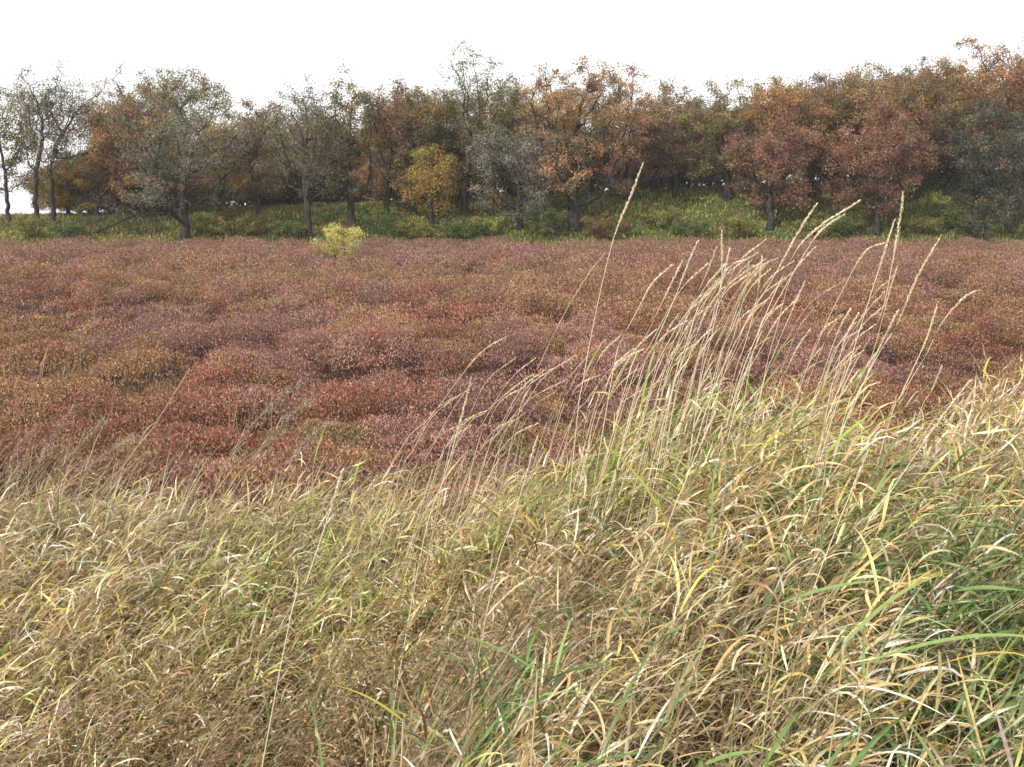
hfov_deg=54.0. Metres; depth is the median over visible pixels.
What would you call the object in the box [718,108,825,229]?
oak tree
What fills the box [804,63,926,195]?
oak tree
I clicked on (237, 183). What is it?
oak tree
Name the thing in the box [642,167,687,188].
young tree
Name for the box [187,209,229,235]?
bush
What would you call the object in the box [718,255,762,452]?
grass stalk
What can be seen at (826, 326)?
grass stalk
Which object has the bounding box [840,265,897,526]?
grass stalk
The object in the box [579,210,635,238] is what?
bush
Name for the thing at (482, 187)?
oak tree
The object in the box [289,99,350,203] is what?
oak tree
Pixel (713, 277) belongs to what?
grass stalk
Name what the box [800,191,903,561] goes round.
grass stalk
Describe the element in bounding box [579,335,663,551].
grass stalk
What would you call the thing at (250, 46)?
sky
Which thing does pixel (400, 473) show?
grass stalk
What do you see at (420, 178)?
oak tree
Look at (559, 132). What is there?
oak tree
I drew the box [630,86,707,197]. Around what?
oak tree
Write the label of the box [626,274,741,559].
grass stalk
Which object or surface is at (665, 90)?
oak tree
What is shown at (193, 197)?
young tree
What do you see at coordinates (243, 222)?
bush
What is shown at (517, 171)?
oak tree
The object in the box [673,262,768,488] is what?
grass stalk
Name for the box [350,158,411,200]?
young tree
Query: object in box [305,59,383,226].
oak tree
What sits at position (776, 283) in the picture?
grass stalk
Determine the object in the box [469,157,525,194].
young tree
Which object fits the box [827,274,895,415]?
grass stalk
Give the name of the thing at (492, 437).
grass stalk
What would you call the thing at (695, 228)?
bush
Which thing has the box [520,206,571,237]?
bush
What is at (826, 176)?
oak tree
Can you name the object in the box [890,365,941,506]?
grass stalk
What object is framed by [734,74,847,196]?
oak tree
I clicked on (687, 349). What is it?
grass stalk
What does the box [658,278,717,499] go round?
grass stalk
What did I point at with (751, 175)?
young tree
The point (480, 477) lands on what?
grass stalk
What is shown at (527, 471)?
grass stalk
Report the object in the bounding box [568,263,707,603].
grass stalk
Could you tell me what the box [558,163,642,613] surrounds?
grass stalk
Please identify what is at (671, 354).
grass stalk
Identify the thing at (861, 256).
grass stalk
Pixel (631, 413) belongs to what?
grass stalk
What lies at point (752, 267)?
grass stalk
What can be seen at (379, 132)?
oak tree
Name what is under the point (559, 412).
grass stalk
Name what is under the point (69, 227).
bush
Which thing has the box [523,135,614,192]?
young tree
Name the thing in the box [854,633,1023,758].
grass shoot
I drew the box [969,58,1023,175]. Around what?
oak tree
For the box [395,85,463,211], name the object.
oak tree
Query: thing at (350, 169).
young tree
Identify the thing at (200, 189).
oak tree
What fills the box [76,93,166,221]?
oak tree
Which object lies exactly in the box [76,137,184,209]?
young tree
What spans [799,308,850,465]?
grass stalk
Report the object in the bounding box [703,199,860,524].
grass stalk
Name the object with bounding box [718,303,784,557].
grass stalk
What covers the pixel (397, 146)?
oak tree
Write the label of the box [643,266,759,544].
grass stalk
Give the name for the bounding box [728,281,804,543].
grass stalk
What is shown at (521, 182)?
oak tree
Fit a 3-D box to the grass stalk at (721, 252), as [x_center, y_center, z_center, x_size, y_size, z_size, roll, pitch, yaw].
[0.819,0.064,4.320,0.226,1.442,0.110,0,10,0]
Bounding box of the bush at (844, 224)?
[822,212,865,234]
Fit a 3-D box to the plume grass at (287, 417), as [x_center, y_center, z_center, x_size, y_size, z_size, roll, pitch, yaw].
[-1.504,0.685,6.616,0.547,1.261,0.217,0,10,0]
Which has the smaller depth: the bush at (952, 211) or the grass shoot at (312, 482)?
the grass shoot at (312, 482)
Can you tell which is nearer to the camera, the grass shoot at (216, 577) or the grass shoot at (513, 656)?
the grass shoot at (513, 656)
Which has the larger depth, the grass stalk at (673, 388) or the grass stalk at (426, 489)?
the grass stalk at (426, 489)
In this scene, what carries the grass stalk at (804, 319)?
on the ground at (508, 235)
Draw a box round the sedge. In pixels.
[0,275,963,627]
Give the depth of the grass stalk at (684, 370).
4.34 m
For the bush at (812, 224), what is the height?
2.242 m
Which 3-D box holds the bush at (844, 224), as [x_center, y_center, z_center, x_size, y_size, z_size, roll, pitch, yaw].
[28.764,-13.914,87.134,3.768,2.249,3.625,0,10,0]
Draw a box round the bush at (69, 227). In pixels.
[45,220,88,240]
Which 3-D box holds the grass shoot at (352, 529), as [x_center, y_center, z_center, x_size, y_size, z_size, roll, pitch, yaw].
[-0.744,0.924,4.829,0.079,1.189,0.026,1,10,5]
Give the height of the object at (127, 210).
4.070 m
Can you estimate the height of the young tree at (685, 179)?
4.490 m
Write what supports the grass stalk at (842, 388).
on the ground at (508, 235)
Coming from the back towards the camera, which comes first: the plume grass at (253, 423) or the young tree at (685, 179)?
the young tree at (685, 179)
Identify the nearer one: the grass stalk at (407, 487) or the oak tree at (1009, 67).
the grass stalk at (407, 487)
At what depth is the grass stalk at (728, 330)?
4.58 m
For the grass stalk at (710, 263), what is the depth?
4.43 m
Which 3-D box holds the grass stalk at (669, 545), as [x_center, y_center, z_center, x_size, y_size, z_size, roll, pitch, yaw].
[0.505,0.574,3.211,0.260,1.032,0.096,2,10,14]
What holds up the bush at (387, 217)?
on the ground at (508, 235)
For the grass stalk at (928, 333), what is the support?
on the ground at (508, 235)
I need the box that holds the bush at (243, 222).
[223,210,276,234]
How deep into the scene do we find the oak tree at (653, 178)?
95.85 m
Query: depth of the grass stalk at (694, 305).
4.09 m
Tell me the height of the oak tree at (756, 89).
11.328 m
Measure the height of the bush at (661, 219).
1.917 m
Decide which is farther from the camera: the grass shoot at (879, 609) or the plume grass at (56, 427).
the plume grass at (56, 427)
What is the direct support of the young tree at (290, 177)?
on the ground at (508, 235)
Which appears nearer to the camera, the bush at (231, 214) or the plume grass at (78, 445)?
the plume grass at (78, 445)
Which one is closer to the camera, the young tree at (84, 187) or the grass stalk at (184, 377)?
the grass stalk at (184, 377)
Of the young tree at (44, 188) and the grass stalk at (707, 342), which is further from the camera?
the young tree at (44, 188)
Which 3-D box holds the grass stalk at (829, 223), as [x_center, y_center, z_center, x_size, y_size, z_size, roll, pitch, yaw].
[1.031,0.102,4.086,0.596,1.563,0.070,-2,10,-13]
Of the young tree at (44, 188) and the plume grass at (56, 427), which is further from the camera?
the young tree at (44, 188)
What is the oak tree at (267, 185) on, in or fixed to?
on the ground at (508, 235)
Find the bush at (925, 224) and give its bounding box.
[895,214,945,233]
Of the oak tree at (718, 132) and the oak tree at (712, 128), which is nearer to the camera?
the oak tree at (718, 132)
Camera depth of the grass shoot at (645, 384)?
4.38 m
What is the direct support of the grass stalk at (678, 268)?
on the ground at (508, 235)
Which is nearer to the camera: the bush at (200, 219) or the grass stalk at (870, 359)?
the grass stalk at (870, 359)
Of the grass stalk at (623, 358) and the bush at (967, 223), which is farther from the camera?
the bush at (967, 223)
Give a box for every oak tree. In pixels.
[0,84,44,221]
[6,64,78,225]
[24,57,105,224]
[28,151,89,212]
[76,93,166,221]
[78,144,138,210]
[90,81,194,217]
[97,60,237,216]
[99,86,261,239]
[183,152,224,205]
[192,109,265,213]
[193,181,210,203]
[203,168,231,202]
[218,95,295,214]
[250,72,344,237]
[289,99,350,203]
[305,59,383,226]
[353,117,369,161]
[358,71,430,214]
[358,90,398,200]
[383,90,426,198]
[389,143,465,227]
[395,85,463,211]
[399,83,462,195]
[422,88,494,200]
[430,36,527,216]
[456,73,542,214]
[462,151,497,196]
[463,111,577,229]
[497,80,543,196]
[501,142,533,196]
[513,52,664,229]
[524,89,588,192]
[540,78,627,193]
[577,89,665,200]
[588,119,633,179]
[630,75,705,186]
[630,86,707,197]
[631,131,679,192]
[671,76,778,200]
[702,102,726,186]
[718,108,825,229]
[728,75,831,178]
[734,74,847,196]
[736,90,770,183]
[777,65,864,196]
[801,91,861,184]
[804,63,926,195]
[814,97,946,233]
[838,59,922,181]
[853,49,977,197]
[855,72,900,176]
[901,110,997,195]
[911,56,983,178]
[920,35,1023,196]
[958,105,1023,170]
[964,37,1023,177]
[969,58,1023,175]
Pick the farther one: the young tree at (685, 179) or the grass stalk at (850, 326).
the young tree at (685, 179)
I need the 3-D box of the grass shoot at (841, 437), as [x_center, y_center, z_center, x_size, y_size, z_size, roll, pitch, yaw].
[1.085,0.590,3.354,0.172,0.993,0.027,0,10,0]
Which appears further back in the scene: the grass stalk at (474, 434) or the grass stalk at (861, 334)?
the grass stalk at (474, 434)
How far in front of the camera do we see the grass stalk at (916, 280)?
3.69 m
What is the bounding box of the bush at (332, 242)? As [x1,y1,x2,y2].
[310,220,367,262]
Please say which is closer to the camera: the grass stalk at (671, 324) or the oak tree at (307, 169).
the grass stalk at (671, 324)
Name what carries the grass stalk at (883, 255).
on the ground at (508, 235)
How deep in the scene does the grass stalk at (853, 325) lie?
3.98 m
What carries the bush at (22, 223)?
on the ground at (508, 235)
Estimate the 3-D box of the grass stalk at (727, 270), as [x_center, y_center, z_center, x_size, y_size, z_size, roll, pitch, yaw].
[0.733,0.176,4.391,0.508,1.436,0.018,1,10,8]
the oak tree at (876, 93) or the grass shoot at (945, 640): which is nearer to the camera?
the grass shoot at (945, 640)
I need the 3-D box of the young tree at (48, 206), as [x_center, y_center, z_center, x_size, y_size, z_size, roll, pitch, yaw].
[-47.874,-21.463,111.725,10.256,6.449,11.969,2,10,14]
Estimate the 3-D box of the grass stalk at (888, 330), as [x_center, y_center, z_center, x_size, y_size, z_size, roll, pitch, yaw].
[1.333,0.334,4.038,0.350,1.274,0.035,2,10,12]
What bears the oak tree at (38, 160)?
on the ground at (508, 235)
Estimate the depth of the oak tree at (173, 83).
92.35 m
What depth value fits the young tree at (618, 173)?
103.49 m
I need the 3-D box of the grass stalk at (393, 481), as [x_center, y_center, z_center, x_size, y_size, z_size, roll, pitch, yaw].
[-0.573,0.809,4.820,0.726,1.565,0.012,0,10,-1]
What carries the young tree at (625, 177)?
on the ground at (508, 235)
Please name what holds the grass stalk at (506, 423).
on the ground at (508, 235)
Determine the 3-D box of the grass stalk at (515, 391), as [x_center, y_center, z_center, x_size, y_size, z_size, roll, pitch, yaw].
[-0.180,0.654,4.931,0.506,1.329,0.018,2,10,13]
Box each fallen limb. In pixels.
[89,205,164,234]
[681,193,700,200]
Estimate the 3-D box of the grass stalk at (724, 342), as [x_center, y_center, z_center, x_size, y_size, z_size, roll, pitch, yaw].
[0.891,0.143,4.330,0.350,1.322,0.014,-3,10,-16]
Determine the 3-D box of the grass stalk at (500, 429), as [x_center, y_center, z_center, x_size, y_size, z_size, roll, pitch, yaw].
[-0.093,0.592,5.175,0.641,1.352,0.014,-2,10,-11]
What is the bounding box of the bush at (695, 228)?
[667,214,711,238]
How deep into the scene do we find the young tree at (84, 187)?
96.22 m
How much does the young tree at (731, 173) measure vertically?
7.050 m
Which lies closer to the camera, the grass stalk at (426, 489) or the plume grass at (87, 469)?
the grass stalk at (426, 489)
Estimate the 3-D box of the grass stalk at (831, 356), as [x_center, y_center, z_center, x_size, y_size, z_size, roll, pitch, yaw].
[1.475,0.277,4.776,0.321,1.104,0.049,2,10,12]
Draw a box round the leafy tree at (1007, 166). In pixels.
[942,92,1023,232]
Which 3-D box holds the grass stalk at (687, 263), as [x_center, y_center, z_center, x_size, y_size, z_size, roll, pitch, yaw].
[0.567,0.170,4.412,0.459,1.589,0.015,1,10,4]
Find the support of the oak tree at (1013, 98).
on the ground at (508, 235)
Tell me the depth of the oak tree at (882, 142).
85.21 m
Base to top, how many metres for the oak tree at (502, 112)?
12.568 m
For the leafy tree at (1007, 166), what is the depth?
86.52 m
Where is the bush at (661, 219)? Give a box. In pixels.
[637,206,683,226]
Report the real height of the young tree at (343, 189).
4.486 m
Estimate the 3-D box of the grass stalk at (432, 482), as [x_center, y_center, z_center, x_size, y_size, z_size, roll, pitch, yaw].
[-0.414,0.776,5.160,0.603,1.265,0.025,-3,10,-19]
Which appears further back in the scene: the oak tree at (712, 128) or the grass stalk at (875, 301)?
the oak tree at (712, 128)
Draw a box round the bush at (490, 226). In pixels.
[469,216,502,235]
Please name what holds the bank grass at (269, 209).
on the ground at (508, 235)
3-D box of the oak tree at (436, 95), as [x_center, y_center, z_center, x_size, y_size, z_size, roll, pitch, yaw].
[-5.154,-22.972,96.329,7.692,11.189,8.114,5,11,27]
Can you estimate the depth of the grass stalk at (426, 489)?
5.12 m
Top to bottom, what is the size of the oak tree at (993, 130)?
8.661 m
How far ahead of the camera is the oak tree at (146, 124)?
91.81 m
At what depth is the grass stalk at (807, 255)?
4.21 m
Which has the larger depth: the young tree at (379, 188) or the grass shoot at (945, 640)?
the young tree at (379, 188)
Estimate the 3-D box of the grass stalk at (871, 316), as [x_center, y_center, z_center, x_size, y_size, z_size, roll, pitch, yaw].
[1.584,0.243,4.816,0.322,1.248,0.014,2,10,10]
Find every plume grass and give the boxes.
[0,421,37,582]
[36,402,84,484]
[49,413,106,570]
[74,431,137,547]
[223,379,307,515]
[243,394,320,540]
[277,416,338,534]
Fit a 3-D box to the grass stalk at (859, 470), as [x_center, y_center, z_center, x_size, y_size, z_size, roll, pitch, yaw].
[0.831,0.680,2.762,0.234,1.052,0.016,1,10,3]
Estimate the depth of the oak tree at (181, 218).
85.71 m
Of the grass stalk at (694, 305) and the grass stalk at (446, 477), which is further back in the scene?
the grass stalk at (446, 477)
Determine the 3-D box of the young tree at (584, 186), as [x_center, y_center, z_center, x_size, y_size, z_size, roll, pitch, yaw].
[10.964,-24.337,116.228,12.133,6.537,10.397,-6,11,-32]
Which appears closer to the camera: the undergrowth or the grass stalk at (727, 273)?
the grass stalk at (727, 273)
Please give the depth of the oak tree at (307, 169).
86.65 m
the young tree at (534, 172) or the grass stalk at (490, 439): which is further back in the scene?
the young tree at (534, 172)
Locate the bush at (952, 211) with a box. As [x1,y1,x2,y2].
[925,204,975,228]
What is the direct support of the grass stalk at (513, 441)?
on the ground at (508, 235)
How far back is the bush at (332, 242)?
57.26 m
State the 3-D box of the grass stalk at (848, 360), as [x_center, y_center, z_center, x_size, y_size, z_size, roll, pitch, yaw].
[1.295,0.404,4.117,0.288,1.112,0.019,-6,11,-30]
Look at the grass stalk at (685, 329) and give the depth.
4.49 m
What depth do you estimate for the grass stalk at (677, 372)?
4.25 m
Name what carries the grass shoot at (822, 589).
on the ground at (508, 235)
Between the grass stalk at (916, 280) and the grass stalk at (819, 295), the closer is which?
the grass stalk at (916, 280)
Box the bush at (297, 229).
[267,219,307,238]
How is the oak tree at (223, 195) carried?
on the ground at (508, 235)
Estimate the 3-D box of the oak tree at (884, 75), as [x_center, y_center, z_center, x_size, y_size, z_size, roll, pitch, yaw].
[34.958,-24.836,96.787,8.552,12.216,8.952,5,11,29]
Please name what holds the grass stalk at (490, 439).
on the ground at (508, 235)
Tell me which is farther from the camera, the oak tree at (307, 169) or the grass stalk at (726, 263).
the oak tree at (307, 169)
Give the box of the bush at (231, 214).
[217,208,245,225]
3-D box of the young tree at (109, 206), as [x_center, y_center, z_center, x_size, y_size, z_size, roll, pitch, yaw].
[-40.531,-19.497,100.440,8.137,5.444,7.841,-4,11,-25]
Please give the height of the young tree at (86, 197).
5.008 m
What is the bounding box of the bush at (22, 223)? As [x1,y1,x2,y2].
[10,212,49,238]
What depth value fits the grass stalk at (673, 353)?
4.63 m
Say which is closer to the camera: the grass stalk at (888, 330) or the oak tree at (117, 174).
the grass stalk at (888, 330)
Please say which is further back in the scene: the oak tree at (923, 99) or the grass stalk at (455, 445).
the oak tree at (923, 99)
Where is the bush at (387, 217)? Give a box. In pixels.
[354,206,408,236]
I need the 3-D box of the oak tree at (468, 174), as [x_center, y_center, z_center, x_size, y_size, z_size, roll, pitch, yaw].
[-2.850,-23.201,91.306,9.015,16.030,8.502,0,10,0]
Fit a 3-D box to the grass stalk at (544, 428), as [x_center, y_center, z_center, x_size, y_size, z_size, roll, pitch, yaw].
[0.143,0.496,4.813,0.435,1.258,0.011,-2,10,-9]
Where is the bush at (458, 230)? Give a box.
[431,213,486,237]
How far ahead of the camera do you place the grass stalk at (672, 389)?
3.97 m
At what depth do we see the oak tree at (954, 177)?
91.97 m
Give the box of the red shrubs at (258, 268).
[0,234,1023,578]
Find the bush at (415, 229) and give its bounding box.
[389,217,432,239]
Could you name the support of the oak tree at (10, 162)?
on the ground at (508, 235)
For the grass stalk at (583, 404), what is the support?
on the ground at (508, 235)
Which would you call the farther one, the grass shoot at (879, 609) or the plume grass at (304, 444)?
the plume grass at (304, 444)
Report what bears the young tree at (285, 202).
on the ground at (508, 235)
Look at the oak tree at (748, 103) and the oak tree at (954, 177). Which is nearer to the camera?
the oak tree at (954, 177)
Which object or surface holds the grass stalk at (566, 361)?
on the ground at (508, 235)
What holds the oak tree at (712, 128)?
on the ground at (508, 235)
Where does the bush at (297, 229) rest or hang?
on the ground at (508, 235)
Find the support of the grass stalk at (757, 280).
on the ground at (508, 235)
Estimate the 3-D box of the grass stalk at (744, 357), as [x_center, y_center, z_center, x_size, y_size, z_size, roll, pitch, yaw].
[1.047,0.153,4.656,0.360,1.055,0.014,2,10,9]
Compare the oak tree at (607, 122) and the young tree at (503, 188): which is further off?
the young tree at (503, 188)
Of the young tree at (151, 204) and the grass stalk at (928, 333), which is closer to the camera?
the grass stalk at (928, 333)
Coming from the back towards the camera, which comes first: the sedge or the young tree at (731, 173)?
the young tree at (731, 173)
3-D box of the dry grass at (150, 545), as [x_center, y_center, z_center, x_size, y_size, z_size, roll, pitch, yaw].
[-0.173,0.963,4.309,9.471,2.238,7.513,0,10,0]
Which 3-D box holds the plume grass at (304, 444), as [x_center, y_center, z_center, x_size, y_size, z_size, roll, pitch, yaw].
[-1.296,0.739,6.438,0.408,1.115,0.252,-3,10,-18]
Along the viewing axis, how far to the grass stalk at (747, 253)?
4.41 m
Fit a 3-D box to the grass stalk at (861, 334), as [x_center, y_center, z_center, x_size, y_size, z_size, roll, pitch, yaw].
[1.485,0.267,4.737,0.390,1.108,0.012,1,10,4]
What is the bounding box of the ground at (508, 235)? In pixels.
[0,181,1023,766]
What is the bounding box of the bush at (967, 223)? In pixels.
[953,209,1002,238]
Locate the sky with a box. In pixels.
[0,0,1023,213]
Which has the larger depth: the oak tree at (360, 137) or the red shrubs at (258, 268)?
the oak tree at (360, 137)
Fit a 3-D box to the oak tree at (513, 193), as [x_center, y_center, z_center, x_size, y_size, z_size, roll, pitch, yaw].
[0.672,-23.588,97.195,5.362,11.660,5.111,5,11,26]
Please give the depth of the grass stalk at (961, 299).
4.21 m
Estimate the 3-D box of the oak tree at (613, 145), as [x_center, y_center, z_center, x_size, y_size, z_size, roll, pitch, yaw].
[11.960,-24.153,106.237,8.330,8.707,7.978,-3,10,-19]
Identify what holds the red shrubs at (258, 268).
on the ground at (508, 235)
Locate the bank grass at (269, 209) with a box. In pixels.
[0,176,1023,249]
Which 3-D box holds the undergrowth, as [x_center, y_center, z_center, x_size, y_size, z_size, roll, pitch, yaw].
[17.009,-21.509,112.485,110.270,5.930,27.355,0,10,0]
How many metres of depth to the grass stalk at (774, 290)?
4.57 m
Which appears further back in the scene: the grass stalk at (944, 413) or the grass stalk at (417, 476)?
the grass stalk at (417, 476)
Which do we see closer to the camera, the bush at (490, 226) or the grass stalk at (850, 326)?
the grass stalk at (850, 326)
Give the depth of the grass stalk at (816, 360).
4.30 m
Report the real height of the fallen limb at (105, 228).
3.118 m
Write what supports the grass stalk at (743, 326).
on the ground at (508, 235)
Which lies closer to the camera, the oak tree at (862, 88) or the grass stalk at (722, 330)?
the grass stalk at (722, 330)
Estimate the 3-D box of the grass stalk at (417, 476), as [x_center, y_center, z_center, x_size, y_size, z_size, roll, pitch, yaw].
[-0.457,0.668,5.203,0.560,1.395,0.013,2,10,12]
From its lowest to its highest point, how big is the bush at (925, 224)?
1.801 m
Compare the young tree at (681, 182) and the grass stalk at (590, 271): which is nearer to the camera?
the grass stalk at (590, 271)
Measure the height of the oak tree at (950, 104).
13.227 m
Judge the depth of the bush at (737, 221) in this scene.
87.00 m
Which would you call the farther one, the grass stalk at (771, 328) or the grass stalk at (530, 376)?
the grass stalk at (530, 376)
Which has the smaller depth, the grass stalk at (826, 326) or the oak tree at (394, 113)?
the grass stalk at (826, 326)
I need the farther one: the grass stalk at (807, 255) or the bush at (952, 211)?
the bush at (952, 211)
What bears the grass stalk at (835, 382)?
on the ground at (508, 235)
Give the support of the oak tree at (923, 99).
on the ground at (508, 235)
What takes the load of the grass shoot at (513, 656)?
on the ground at (508, 235)
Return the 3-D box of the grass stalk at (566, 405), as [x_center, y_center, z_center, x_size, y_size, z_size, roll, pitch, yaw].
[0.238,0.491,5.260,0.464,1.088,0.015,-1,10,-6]
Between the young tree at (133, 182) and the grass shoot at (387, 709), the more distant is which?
the young tree at (133, 182)
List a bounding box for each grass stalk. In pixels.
[110,368,189,504]
[262,468,343,766]
[313,336,505,653]
[344,391,466,635]
[352,423,463,639]
[371,399,453,578]
[381,410,486,645]
[384,401,466,766]
[388,383,472,584]
[395,412,480,608]
[396,374,533,576]
[398,426,470,586]
[407,423,538,653]
[411,376,471,642]
[419,357,515,590]
[431,379,567,560]
[432,357,536,561]
[439,419,514,563]
[448,386,525,560]
[458,356,575,570]
[458,367,554,543]
[458,412,525,546]
[459,435,538,766]
[462,370,544,540]
[477,253,604,589]
[484,392,555,530]
[512,357,586,554]
[532,374,601,511]
[533,339,606,514]
[535,348,633,518]
[542,336,619,544]
[555,329,656,572]
[555,355,632,596]
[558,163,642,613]
[558,349,643,547]
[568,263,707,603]
[575,264,673,596]
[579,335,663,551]
[584,294,708,580]
[591,259,682,516]
[594,320,687,561]
[598,263,724,565]
[602,240,698,526]
[606,343,695,603]
[609,344,679,557]
[620,307,707,540]
[623,259,744,555]
[625,245,717,551]
[625,252,757,552]
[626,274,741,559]
[629,257,766,524]
[629,312,680,503]
[630,327,714,555]
[631,411,715,687]
[635,282,720,520]
[638,274,722,548]
[639,280,721,563]
[640,305,711,580]
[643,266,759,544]
[650,294,717,529]
[658,203,817,583]
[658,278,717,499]
[660,258,753,518]
[661,238,766,508]
[665,272,750,506]
[672,258,777,488]
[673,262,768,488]
[679,230,730,521]
[683,263,759,540]
[684,247,730,500]
[687,275,788,515]
[693,268,772,458]
[693,297,770,406]
[696,214,844,587]
[699,272,792,437]
[699,304,780,510]
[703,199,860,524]
[704,261,792,445]
[704,265,752,456]
[705,261,749,454]
[715,299,795,458]
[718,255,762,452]
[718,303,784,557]
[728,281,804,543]
[734,280,843,467]
[750,247,815,460]
[752,328,811,481]
[754,308,813,471]
[761,242,884,551]
[769,291,884,548]
[770,322,856,586]
[774,446,868,757]
[785,314,841,460]
[790,314,842,442]
[793,219,895,545]
[795,238,939,611]
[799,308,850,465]
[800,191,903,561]
[800,327,862,463]
[802,348,878,580]
[802,380,970,655]
[805,310,898,558]
[808,312,859,525]
[809,324,875,443]
[809,356,846,505]
[810,345,860,545]
[810,350,863,462]
[825,305,884,436]
[826,353,859,477]
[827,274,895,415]
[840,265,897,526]
[856,289,979,536]
[866,304,937,506]
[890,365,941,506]
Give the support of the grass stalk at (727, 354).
on the ground at (508, 235)
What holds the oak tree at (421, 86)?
on the ground at (508, 235)
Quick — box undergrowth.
[132,167,1022,211]
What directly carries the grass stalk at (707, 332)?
on the ground at (508, 235)
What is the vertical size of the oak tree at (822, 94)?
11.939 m
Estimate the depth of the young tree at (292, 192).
101.95 m
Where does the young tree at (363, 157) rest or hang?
on the ground at (508, 235)
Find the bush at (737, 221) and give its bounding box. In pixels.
[719,213,761,237]
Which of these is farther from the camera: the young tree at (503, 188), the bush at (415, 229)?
the young tree at (503, 188)
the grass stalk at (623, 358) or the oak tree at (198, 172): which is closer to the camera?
the grass stalk at (623, 358)
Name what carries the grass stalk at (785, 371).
on the ground at (508, 235)
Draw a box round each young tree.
[18,164,115,211]
[23,168,92,214]
[24,151,138,212]
[32,159,111,213]
[60,168,116,213]
[71,164,140,213]
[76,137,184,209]
[78,155,170,212]
[117,176,180,210]
[134,158,214,208]
[201,170,293,202]
[202,147,312,204]
[239,131,320,204]
[247,172,320,203]
[296,155,367,203]
[301,169,366,202]
[318,137,384,202]
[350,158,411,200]
[359,150,441,199]
[404,154,483,195]
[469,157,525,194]
[497,135,571,192]
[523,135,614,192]
[579,150,613,191]
[596,143,658,188]
[608,154,663,189]
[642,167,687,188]
[654,149,727,186]
[669,136,754,185]
[729,169,787,184]
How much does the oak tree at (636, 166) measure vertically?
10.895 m
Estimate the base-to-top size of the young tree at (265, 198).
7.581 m
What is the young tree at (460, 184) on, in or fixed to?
on the ground at (508, 235)
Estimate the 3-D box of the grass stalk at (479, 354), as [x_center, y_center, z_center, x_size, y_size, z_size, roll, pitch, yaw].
[-0.555,0.649,5.054,1.077,1.818,0.030,1,10,7]
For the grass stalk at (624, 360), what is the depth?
4.43 m
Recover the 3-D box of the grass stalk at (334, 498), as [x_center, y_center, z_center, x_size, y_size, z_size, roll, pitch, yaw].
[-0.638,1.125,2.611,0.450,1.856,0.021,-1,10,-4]
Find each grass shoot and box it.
[216,467,243,712]
[311,424,326,598]
[328,684,403,766]
[351,457,361,657]
[433,629,537,766]
[631,345,655,539]
[760,581,878,766]
[805,415,868,659]
[828,572,949,761]
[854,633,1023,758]
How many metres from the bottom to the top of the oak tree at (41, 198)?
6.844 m
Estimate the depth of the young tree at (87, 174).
96.42 m
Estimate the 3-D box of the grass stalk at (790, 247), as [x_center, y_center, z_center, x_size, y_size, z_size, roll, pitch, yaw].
[0.901,0.072,4.123,0.597,1.605,0.117,0,10,0]
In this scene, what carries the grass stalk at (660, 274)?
on the ground at (508, 235)
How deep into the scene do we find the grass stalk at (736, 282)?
4.36 m
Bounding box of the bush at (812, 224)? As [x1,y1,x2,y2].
[788,215,836,240]
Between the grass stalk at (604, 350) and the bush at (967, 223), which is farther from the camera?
the bush at (967, 223)
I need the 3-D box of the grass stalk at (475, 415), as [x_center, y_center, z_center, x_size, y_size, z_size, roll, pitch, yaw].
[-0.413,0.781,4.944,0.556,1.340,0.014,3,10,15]
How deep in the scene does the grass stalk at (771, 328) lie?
4.30 m
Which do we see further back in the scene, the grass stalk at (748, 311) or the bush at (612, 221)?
the bush at (612, 221)
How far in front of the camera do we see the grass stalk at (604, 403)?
4.51 m
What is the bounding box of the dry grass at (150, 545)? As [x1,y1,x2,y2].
[0,325,1023,766]
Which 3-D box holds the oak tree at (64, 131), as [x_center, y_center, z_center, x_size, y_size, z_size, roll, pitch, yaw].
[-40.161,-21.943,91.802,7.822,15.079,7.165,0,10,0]
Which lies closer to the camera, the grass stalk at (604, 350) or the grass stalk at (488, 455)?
the grass stalk at (604, 350)
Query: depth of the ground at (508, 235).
21.00 m
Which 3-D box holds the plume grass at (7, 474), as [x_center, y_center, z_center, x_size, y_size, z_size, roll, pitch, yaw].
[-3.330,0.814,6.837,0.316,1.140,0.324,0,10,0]
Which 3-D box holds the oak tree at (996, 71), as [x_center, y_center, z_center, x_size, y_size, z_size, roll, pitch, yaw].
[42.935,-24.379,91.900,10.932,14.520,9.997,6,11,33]
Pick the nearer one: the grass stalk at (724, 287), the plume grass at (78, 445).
the grass stalk at (724, 287)
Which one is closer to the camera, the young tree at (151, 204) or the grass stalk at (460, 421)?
the grass stalk at (460, 421)
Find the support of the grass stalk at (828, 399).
on the ground at (508, 235)
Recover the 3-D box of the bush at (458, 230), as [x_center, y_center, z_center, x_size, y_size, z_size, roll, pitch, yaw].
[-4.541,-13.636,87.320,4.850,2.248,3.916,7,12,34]

